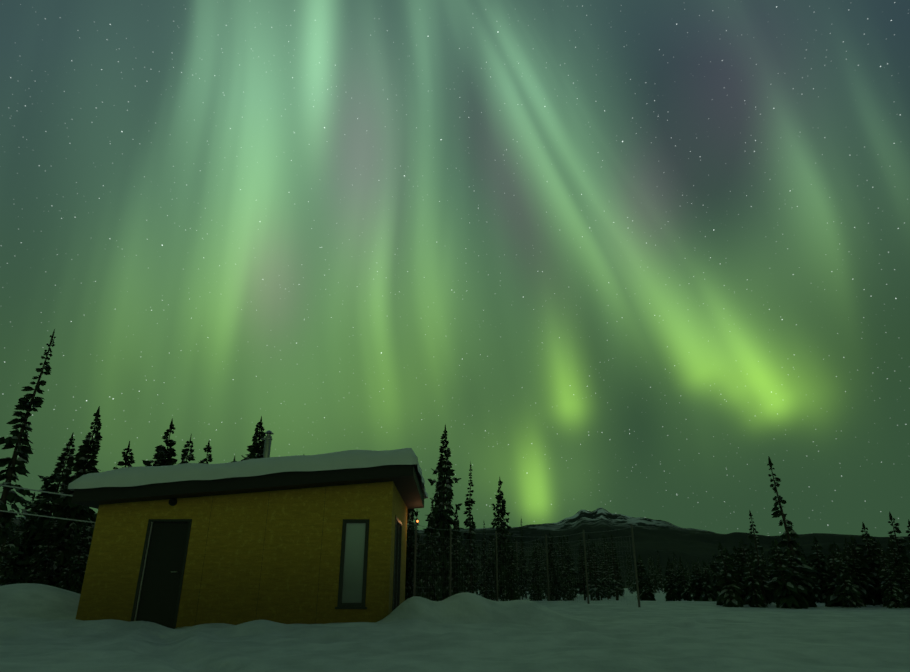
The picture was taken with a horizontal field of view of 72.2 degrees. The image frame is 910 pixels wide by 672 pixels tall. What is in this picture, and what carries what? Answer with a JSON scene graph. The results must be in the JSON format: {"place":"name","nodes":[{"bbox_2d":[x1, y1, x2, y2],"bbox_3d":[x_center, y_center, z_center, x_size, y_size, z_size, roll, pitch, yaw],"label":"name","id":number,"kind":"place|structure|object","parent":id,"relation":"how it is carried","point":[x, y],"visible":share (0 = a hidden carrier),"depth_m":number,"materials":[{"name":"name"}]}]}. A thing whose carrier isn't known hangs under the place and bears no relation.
{"place":"outdoors","nodes":[
{"label":"outdoors","id":0,"kind":"place"},
{"bbox_2d":[0,583,909,671],"bbox_3d":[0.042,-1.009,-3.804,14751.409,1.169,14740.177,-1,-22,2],"label":"snow ground","id":1,"kind":"structure","parent":0,"point":[43,628],"depth_m":8.47,"materials":[{"name":"white snow"}]},
{"bbox_2d":[0,501,16,564],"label":"spruce","id":2,"kind":"object","parent":1,"relation":"on","point":[3,545],"visible":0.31,"depth_m":47.00,"materials":[{"name":"green plant"}]},
{"bbox_2d":[6,512,22,563],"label":"spruce","id":3,"kind":"object","parent":1,"relation":"on","point":[17,530],"visible":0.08,"depth_m":65.15,"materials":[{"name":"green plant"}]},
{"bbox_2d":[0,530,29,585],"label":"spruce","id":4,"kind":"object","parent":1,"relation":"on","point":[12,566],"visible":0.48,"depth_m":21.80,"materials":[{"name":"green plant"}]},
{"bbox_2d":[0,507,31,585],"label":"spruce","id":5,"kind":"object","parent":1,"relation":"on","point":[25,523],"visible":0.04,"depth_m":26.70,"materials":[{"name":"green plant"}]},
{"bbox_2d":[0,492,35,575],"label":"spruce","id":6,"kind":"object","parent":1,"relation":"on","point":[7,547],"visible":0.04,"depth_m":37.43,"materials":[{"name":"green plant"}]},
{"bbox_2d":[0,485,46,585],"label":"spruce","id":7,"kind":"object","parent":1,"relation":"on","point":[33,509],"visible":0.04,"depth_m":25.31,"materials":[{"name":"green plant"}]},
{"bbox_2d":[0,328,55,579],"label":"spruce","id":8,"kind":"object","parent":1,"relation":"on","point":[9,494],"visible":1,"depth_m":20.39,"materials":[{"name":"green plant"}]},
{"bbox_2d":[0,432,74,583],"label":"spruce","id":9,"kind":"object","parent":1,"relation":"on","point":[31,549],"visible":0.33,"depth_m":23.47,"materials":[{"name":"green plant"}]},
{"bbox_2d":[18,513,62,586],"bbox_3d":[-13.833,7.617,20.937,1.424,3.341,1.301,-3,-22,8],"label":"spruce","id":10,"kind":"object","parent":1,"relation":"on","point":[43,561],"visible":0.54,"depth_m":20.92,"materials":[{"name":"green plant"}]},
{"bbox_2d":[13,406,102,586],"bbox_3d":[-13.745,6.260,22.616,2.709,7.687,2.888,7,-23,-15],"label":"spruce","id":11,"kind":"object","parent":1,"relation":"on","point":[68,509],"visible":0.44,"depth_m":22.29,"materials":[{"name":"green plant"}]},
{"bbox_2d":[55,519,90,593],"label":"spruce","id":12,"kind":"object","parent":1,"relation":"on","point":[74,579],"visible":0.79,"depth_m":20.35,"materials":[{"name":"green plant"}]},
{"bbox_2d":[83,441,134,554],"bbox_3d":[-13.754,7.721,25.400,3.411,7.037,3.155,16,-27,-35],"label":"spruce","id":13,"kind":"object","parent":1,"relation":"on","point":[129,459],"visible":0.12,"depth_m":26.32,"materials":[{"name":"green plant"}]},
{"bbox_2d":[142,418,176,465],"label":"spruce","id":14,"kind":"object","parent":1,"relation":"on","point":[162,454],"visible":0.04,"depth_m":24.20,"materials":[{"name":"green plant"}]},
{"bbox_2d":[179,433,195,463],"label":"spruce","id":15,"kind":"object","parent":1,"relation":"on","point":[189,457],"visible":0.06,"depth_m":26.36,"materials":[{"name":"green plant"}]},
{"bbox_2d":[200,439,212,463],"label":"spruce","id":16,"kind":"object","parent":1,"relation":"on","point":[207,449],"visible":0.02,"depth_m":25.14,"materials":[{"name":"green plant"}]},
{"bbox_2d":[71,430,423,628],"bbox_3d":[-4.476,4.817,15.652,7.140,4.872,5.800,0,-22,0],"label":"cabin","id":17,"kind":"object","parent":1,"relation":"on","point":[311,547],"visible":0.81,"depth_m":13.18,"materials":[{"name":"yellow"}]},
{"bbox_2d":[0,484,94,522],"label":"service wires","id":18,"kind":"object","parent":17,"relation":"attached to","point":[41,515],"visible":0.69,"depth_m":13.64,"materials":[{"name":"grey"}]},
{"bbox_2d":[68,448,427,498],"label":"roof snow","id":19,"kind":"structure","parent":17,"relation":"on","point":[138,476],"depth_m":13.31,"materials":[{"name":"white snow"}]},
{"bbox_2d":[232,416,265,461],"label":"spruce","id":20,"kind":"object","parent":1,"relation":"on","point":[255,447],"visible":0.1,"depth_m":25.14,"materials":[{"name":"green plant"}]},
{"bbox_2d":[405,509,421,599],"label":"spruce","id":21,"kind":"object","parent":1,"relation":"on","point":[410,545],"visible":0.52,"depth_m":28.15,"materials":[{"name":"green plant"}]},
{"bbox_2d":[408,511,420,595],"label":"spruce","id":22,"kind":"object","parent":1,"relation":"on","point":[417,558],"visible":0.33,"depth_m":26.20,"materials":[{"name":"green plant"}]},
{"bbox_2d":[416,499,444,600],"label":"spruce","id":23,"kind":"object","parent":1,"relation":"on","point":[428,588],"visible":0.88,"depth_m":23.32,"materials":[{"name":"green plant"}]},
{"bbox_2d":[419,478,452,600],"bbox_3d":[-0.747,10.181,31.439,2.056,6.788,1.892,-15,-27,33],"label":"spruce","id":24,"kind":"object","parent":1,"relation":"on","point":[420,546],"visible":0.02,"depth_m":31.40,"materials":[{"name":"green plant"}]},
{"bbox_2d":[413,424,471,600],"bbox_3d":[-0.424,7.444,25.926,2.341,7.700,2.384,12,-25,-28],"label":"spruce","id":25,"kind":"object","parent":1,"relation":"on","point":[442,500],"visible":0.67,"depth_m":25.82,"materials":[{"name":"green plant"}]},
{"bbox_2d":[443,508,467,597],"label":"spruce","id":26,"kind":"object","parent":1,"relation":"on","point":[456,583],"visible":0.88,"depth_m":24.24,"materials":[{"name":"green plant"}]},
{"bbox_2d":[460,461,484,593],"bbox_3d":[0.695,8.358,26.628,1.086,6.034,1.059,16,-25,-37],"label":"spruce","id":27,"kind":"object","parent":1,"relation":"on","point":[470,524],"visible":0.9,"depth_m":26.41,"materials":[{"name":"green plant"}]},
{"bbox_2d":[469,552,478,592],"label":"spruce","id":28,"kind":"object","parent":1,"relation":"on","point":[476,577],"visible":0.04,"depth_m":41.44,"materials":[{"name":"green plant"}]},
{"bbox_2d":[479,550,483,594],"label":"spruce","id":29,"kind":"object","parent":1,"relation":"on","point":[480,571],"visible":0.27,"depth_m":39.95,"materials":[{"name":"green plant"}]},
{"bbox_2d":[488,477,520,600],"bbox_3d":[2.068,9.300,28.444,1.570,5.847,1.638,11,-24,-25],"label":"spruce","id":30,"kind":"object","parent":1,"relation":"on","point":[503,541],"visible":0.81,"depth_m":28.30,"materials":[{"name":"green plant"}]},
{"bbox_2d":[516,519,526,599],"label":"spruce","id":31,"kind":"object","parent":1,"relation":"on","point":[522,575],"visible":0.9,"depth_m":28.86,"materials":[{"name":"green plant"}]},
{"bbox_2d":[409,514,640,606],"bbox_3d":[3.369,8.570,22.866,6.491,3.136,13.885,-9,-24,20],"label":"wire fence","id":32,"kind":"object","parent":1,"relation":"on","point":[480,558],"visible":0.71,"depth_m":23.72,"materials":[{"name":"grey metal"}]},
{"bbox_2d":[526,559,534,600],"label":"spruce","id":33,"kind":"object","parent":1,"relation":"on","point":[530,591],"visible":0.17,"depth_m":34.00,"materials":[{"name":"green plant"}]},
{"bbox_2d":[528,543,544,600],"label":"spruce","id":34,"kind":"object","parent":1,"relation":"on","point":[536,590],"visible":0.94,"depth_m":27.68,"materials":[{"name":"green plant"}]},
{"bbox_2d":[537,541,546,597],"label":"spruce","id":35,"kind":"object","parent":1,"relation":"on","point":[539,564],"visible":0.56,"depth_m":40.86,"materials":[{"name":"green plant"}]},
{"bbox_2d":[540,540,547,594],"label":"spruce","id":36,"kind":"object","parent":1,"relation":"on","point":[543,551],"visible":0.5,"depth_m":56.17,"materials":[{"name":"green plant"}]},
{"bbox_2d":[543,531,563,600],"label":"spruce","id":37,"kind":"object","parent":1,"relation":"on","point":[553,590],"visible":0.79,"depth_m":30.47,"materials":[{"name":"green plant"}]},
{"bbox_2d":[551,540,563,594],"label":"spruce","id":38,"kind":"object","parent":1,"relation":"on","point":[557,581],"visible":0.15,"depth_m":32.83,"materials":[{"name":"green plant"}]},
{"bbox_2d":[558,541,566,600],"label":"spruce","id":39,"kind":"object","parent":1,"relation":"on","point":[561,556],"visible":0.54,"depth_m":35.98,"materials":[{"name":"green plant"}]},
{"bbox_2d":[562,549,572,599],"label":"spruce","id":40,"kind":"object","parent":1,"relation":"on","point":[565,569],"visible":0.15,"depth_m":31.64,"materials":[{"name":"green plant"}]},
{"bbox_2d":[559,546,578,600],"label":"spruce","id":41,"kind":"object","parent":1,"relation":"on","point":[569,590],"visible":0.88,"depth_m":29.48,"materials":[{"name":"green plant"}]},
{"bbox_2d":[565,536,579,593],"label":"spruce","id":42,"kind":"object","parent":1,"relation":"on","point":[574,570],"visible":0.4,"depth_m":37.60,"materials":[{"name":"green plant"}]},
{"bbox_2d":[578,539,589,599],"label":"spruce","id":43,"kind":"object","parent":1,"relation":"on","point":[582,588],"visible":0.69,"depth_m":37.32,"materials":[{"name":"green plant"}]},
{"bbox_2d":[583,534,594,599],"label":"spruce","id":44,"kind":"object","parent":1,"relation":"on","point":[588,569],"visible":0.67,"depth_m":37.12,"materials":[{"name":"green plant"}]},
{"bbox_2d":[589,541,604,600],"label":"spruce","id":45,"kind":"object","parent":1,"relation":"on","point":[596,588],"visible":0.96,"depth_m":35.30,"materials":[{"name":"green plant"}]},
{"bbox_2d":[592,544,601,593],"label":"spruce","id":46,"kind":"object","parent":1,"relation":"on","point":[596,564],"visible":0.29,"depth_m":37.22,"materials":[{"name":"green plant"}]},
{"bbox_2d":[596,559,604,599],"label":"spruce","id":47,"kind":"object","parent":1,"relation":"on","point":[600,579],"visible":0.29,"depth_m":36.54,"materials":[{"name":"green plant"}]},
{"bbox_2d":[599,546,610,597],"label":"spruce","id":48,"kind":"object","parent":1,"relation":"on","point":[601,567],"visible":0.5,"depth_m":43.69,"materials":[{"name":"green plant"}]},
{"bbox_2d":[603,559,610,599],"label":"spruce","id":49,"kind":"object","parent":1,"relation":"on","point":[606,586],"visible":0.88,"depth_m":38.41,"materials":[{"name":"green plant"}]},
{"bbox_2d":[601,536,613,598],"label":"spruce","id":50,"kind":"object","parent":1,"relation":"on","point":[607,569],"visible":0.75,"depth_m":41.22,"materials":[{"name":"green plant"}]},
{"bbox_2d":[604,537,611,570],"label":"spruce","id":51,"kind":"object","parent":1,"relation":"on","point":[607,552],"visible":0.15,"depth_m":52.63,"materials":[{"name":"green plant"}]},
{"bbox_2d":[606,541,615,596],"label":"spruce","id":52,"kind":"object","parent":1,"relation":"on","point":[614,595],"visible":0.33,"depth_m":49.65,"materials":[{"name":"green plant"}]},
{"bbox_2d":[607,535,624,599],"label":"spruce","id":53,"kind":"object","parent":1,"relation":"on","point":[617,580],"visible":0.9,"depth_m":31.48,"materials":[{"name":"green plant"}]},
{"bbox_2d":[612,549,622,595],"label":"spruce","id":54,"kind":"object","parent":1,"relation":"on","point":[619,572],"visible":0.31,"depth_m":45.53,"materials":[{"name":"green plant"}]},
{"bbox_2d":[628,568,633,593],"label":"spruce","id":55,"kind":"object","parent":1,"relation":"on","point":[630,580],"visible":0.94,"depth_m":79.58,"materials":[{"name":"green plant"}]},
{"bbox_2d":[633,554,655,600],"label":"spruce","id":56,"kind":"object","parent":1,"relation":"on","point":[639,566],"visible":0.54,"depth_m":32.49,"materials":[{"name":"green plant"}]},
{"bbox_2d":[639,568,650,600],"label":"spruce","id":57,"kind":"object","parent":1,"relation":"on","point":[644,592],"visible":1,"depth_m":31.14,"materials":[{"name":"green plant"}]},
{"bbox_2d":[645,572,654,596],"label":"spruce","id":58,"kind":"object","parent":1,"relation":"on","point":[650,586],"visible":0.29,"depth_m":37.22,"materials":[{"name":"green plant"}]},
{"bbox_2d":[651,557,656,592],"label":"spruce","id":59,"kind":"object","parent":1,"relation":"on","point":[653,576],"visible":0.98,"depth_m":97.37,"materials":[{"name":"green plant"}]},
{"bbox_2d":[650,560,659,592],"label":"spruce","id":60,"kind":"object","parent":1,"relation":"on","point":[655,579],"visible":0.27,"depth_m":102.04,"materials":[{"name":"green plant"}]},
{"bbox_2d":[655,568,660,592],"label":"spruce","id":61,"kind":"object","parent":1,"relation":"on","point":[658,586],"visible":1,"depth_m":87.30,"materials":[{"name":"green plant"}]},
{"bbox_2d":[657,553,663,591],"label":"spruce","id":62,"kind":"object","parent":1,"relation":"on","point":[661,578],"visible":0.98,"depth_m":114.37,"materials":[{"name":"green plant"}]},
{"bbox_2d":[663,561,678,600],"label":"spruce","id":63,"kind":"object","parent":1,"relation":"on","point":[670,586],"visible":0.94,"depth_m":31.24,"materials":[{"name":"green plant"}]},
{"bbox_2d":[667,558,681,595],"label":"spruce","id":64,"kind":"object","parent":1,"relation":"on","point":[679,587],"visible":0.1,"depth_m":33.35,"materials":[{"name":"green plant"}]},
{"bbox_2d":[670,564,681,600],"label":"spruce","id":65,"kind":"object","parent":1,"relation":"on","point":[673,577],"visible":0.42,"depth_m":32.55,"materials":[{"name":"green plant"}]},
{"bbox_2d":[673,553,678,583],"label":"spruce","id":66,"kind":"object","parent":1,"relation":"on","point":[675,568],"visible":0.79,"depth_m":87.48,"materials":[{"name":"green plant"}]},
{"bbox_2d":[676,558,692,599],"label":"spruce","id":67,"kind":"object","parent":1,"relation":"on","point":[679,578],"visible":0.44,"depth_m":37.76,"materials":[{"name":"green plant"}]},
{"bbox_2d":[678,565,692,600],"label":"spruce","id":68,"kind":"object","parent":1,"relation":"on","point":[685,594],"visible":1,"depth_m":32.05,"materials":[{"name":"green plant"}]},
{"bbox_2d":[690,560,702,600],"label":"spruce","id":69,"kind":"object","parent":1,"relation":"on","point":[696,584],"visible":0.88,"depth_m":33.62,"materials":[{"name":"green plant"}]},
{"bbox_2d":[700,562,716,600],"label":"spruce","id":70,"kind":"object","parent":1,"relation":"on","point":[708,590],"visible":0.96,"depth_m":32.50,"materials":[{"name":"green plant"}]},
{"bbox_2d":[710,553,720,599],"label":"spruce","id":71,"kind":"object","parent":1,"relation":"on","point":[714,569],"visible":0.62,"depth_m":35.05,"materials":[{"name":"green plant"}]},
{"bbox_2d":[715,542,742,606],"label":"spruce","id":72,"kind":"object","parent":1,"relation":"on","point":[725,594],"visible":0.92,"depth_m":21.94,"materials":[{"name":"green plant"}]},
{"bbox_2d":[716,547,745,604],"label":"spruce","id":73,"kind":"object","parent":1,"relation":"on","point":[731,562],"visible":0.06,"depth_m":23.16,"materials":[{"name":"green plant"}]},
{"bbox_2d":[720,550,745,606],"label":"spruce","id":74,"kind":"object","parent":1,"relation":"on","point":[740,585],"visible":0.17,"depth_m":22.05,"materials":[{"name":"green plant"}]},
{"bbox_2d":[735,553,744,584],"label":"spruce","id":75,"kind":"object","parent":1,"relation":"on","point":[742,572],"visible":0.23,"depth_m":26.51,"materials":[{"name":"green plant"}]},
{"bbox_2d":[733,554,747,598],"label":"spruce","id":76,"kind":"object","parent":1,"relation":"on","point":[740,570],"visible":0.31,"depth_m":24.80,"materials":[{"name":"green plant"}]},
{"bbox_2d":[743,551,768,607],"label":"spruce","id":77,"kind":"object","parent":1,"relation":"on","point":[753,583],"visible":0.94,"depth_m":21.80,"materials":[{"name":"green plant"}]},
{"bbox_2d":[737,538,774,602],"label":"spruce","id":78,"kind":"object","parent":1,"relation":"on","point":[742,556],"visible":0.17,"depth_m":27.44,"materials":[{"name":"green plant"}]},
{"bbox_2d":[743,554,769,604],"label":"spruce","id":79,"kind":"object","parent":1,"relation":"on","point":[747,597],"visible":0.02,"depth_m":23.93,"materials":[{"name":"green plant"}]},
{"bbox_2d":[743,543,774,604],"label":"spruce","id":80,"kind":"object","parent":1,"relation":"on","point":[771,595],"visible":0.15,"depth_m":24.66,"materials":[{"name":"green plant"}]},
{"bbox_2d":[748,510,770,604],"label":"spruce","id":81,"kind":"object","parent":1,"relation":"on","point":[764,591],"visible":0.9,"depth_m":23.10,"materials":[{"name":"green plant"}]},
{"bbox_2d":[767,540,785,603],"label":"spruce","id":82,"kind":"object","parent":1,"relation":"on","point":[772,575],"visible":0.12,"depth_m":23.62,"materials":[{"name":"green plant"}]},
{"bbox_2d":[766,538,807,608],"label":"spruce","id":83,"kind":"object","parent":1,"relation":"on","point":[783,590],"visible":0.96,"depth_m":21.41,"materials":[{"name":"green plant"}]},
{"bbox_2d":[767,456,820,593],"bbox_3d":[13.176,7.703,24.369,1.288,6.126,1.138,-16,-27,31],"label":"spruce","id":84,"kind":"object","parent":1,"relation":"on","point":[807,582],"visible":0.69,"depth_m":24.32,"materials":[{"name":"green plant"}]},
{"bbox_2d":[783,549,816,606],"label":"spruce","id":85,"kind":"object","parent":1,"relation":"on","point":[802,591],"visible":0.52,"depth_m":22.28,"materials":[{"name":"green plant"}]},
{"bbox_2d":[796,542,822,601],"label":"spruce","id":86,"kind":"object","parent":1,"relation":"on","point":[799,548],"visible":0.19,"depth_m":28.82,"materials":[{"name":"green plant"}]},
{"bbox_2d":[807,557,822,602],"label":"spruce","id":87,"kind":"object","parent":1,"relation":"on","point":[817,595],"visible":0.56,"depth_m":27.54,"materials":[{"name":"green plant"}]},
{"bbox_2d":[807,536,828,602],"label":"spruce","id":88,"kind":"object","parent":1,"relation":"on","point":[821,560],"visible":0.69,"depth_m":28.39,"materials":[{"name":"green plant"}]},
{"bbox_2d":[824,549,849,606],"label":"spruce","id":89,"kind":"object","parent":1,"relation":"on","point":[832,601],"visible":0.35,"depth_m":22.86,"materials":[{"name":"green plant"}]},
{"bbox_2d":[826,544,854,600],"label":"spruce","id":90,"kind":"object","parent":1,"relation":"on","point":[830,548],"visible":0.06,"depth_m":23.62,"materials":[{"name":"green plant"}]},
{"bbox_2d":[824,540,861,594],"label":"spruce","id":91,"kind":"object","parent":1,"relation":"on","point":[831,555],"visible":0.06,"depth_m":24.64,"materials":[{"name":"green plant"}]},
{"bbox_2d":[833,546,862,607],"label":"spruce","id":92,"kind":"object","parent":1,"relation":"on","point":[846,590],"visible":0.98,"depth_m":22.08,"materials":[{"name":"green plant"}]},
{"bbox_2d":[843,550,865,606],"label":"spruce","id":93,"kind":"object","parent":1,"relation":"on","point":[855,582],"visible":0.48,"depth_m":23.20,"materials":[{"name":"green plant"}]},
{"bbox_2d":[848,541,876,605],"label":"spruce","id":94,"kind":"object","parent":1,"relation":"on","point":[866,589],"visible":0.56,"depth_m":24.55,"materials":[{"name":"green plant"}]},
{"bbox_2d":[851,549,877,603],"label":"spruce","id":95,"kind":"object","parent":1,"relation":"on","point":[860,561],"visible":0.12,"depth_m":26.05,"materials":[{"name":"green plant"}]},
{"bbox_2d":[847,536,882,604],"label":"spruce","id":96,"kind":"object","parent":1,"relation":"on","point":[871,579],"visible":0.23,"depth_m":25.89,"materials":[{"name":"green plant"}]},
{"bbox_2d":[861,522,883,603],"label":"spruce","id":97,"kind":"object","parent":1,"relation":"on","point":[873,563],"visible":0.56,"depth_m":26.80,"materials":[{"name":"green plant"}]},
{"bbox_2d":[875,540,896,606],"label":"spruce","id":98,"kind":"object","parent":1,"relation":"on","point":[881,569],"visible":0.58,"depth_m":22.68,"materials":[{"name":"green plant"}]},
{"bbox_2d":[881,559,905,607],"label":"spruce","id":99,"kind":"object","parent":1,"relation":"on","point":[894,596],"visible":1,"depth_m":21.38,"materials":[{"name":"green plant"}]},
{"bbox_2d":[882,555,906,606],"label":"spruce","id":100,"kind":"object","parent":1,"relation":"on","point":[893,571],"visible":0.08,"depth_m":22.95,"materials":[{"name":"green plant"}]},
{"bbox_2d":[888,554,905,605],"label":"spruce","id":101,"kind":"object","parent":1,"relation":"on","point":[897,574],"visible":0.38,"depth_m":22.45,"materials":[{"name":"green plant"}]},
{"bbox_2d":[886,539,909,578],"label":"spruce","id":102,"kind":"object","parent":1,"relation":"on","point":[888,549],"visible":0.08,"depth_m":23.63,"materials":[{"name":"green plant"}]},
{"bbox_2d":[887,512,909,570],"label":"spruce","id":103,"kind":"object","parent":1,"relation":"on","point":[900,545],"visible":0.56,"depth_m":25.00,"materials":[{"name":"green plant"}]},
{"bbox_2d":[889,540,909,580],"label":"spruce","id":104,"kind":"object","parent":1,"relation":"on","point":[899,558],"visible":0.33,"depth_m":23.14,"materials":[{"name":"green plant"}]},
{"bbox_2d":[906,519,909,552],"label":"spruce","id":105,"kind":"object","parent":1,"relation":"on","point":[908,537],"visible":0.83,"depth_m":26.26,"materials":[{"name":"green plant"}]},
{"bbox_2d":[0,508,909,587],"bbox_3d":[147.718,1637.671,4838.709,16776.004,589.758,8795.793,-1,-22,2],"label":"mountain ridge","id":106,"kind":"structure","parent":0,"point":[666,540],"depth_m":3719.50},
{"bbox_2d":[0,0,909,536],"label":"sky","id":107,"kind":"structure","parent":0,"point":[631,257],"materials":[{"name":"green"}]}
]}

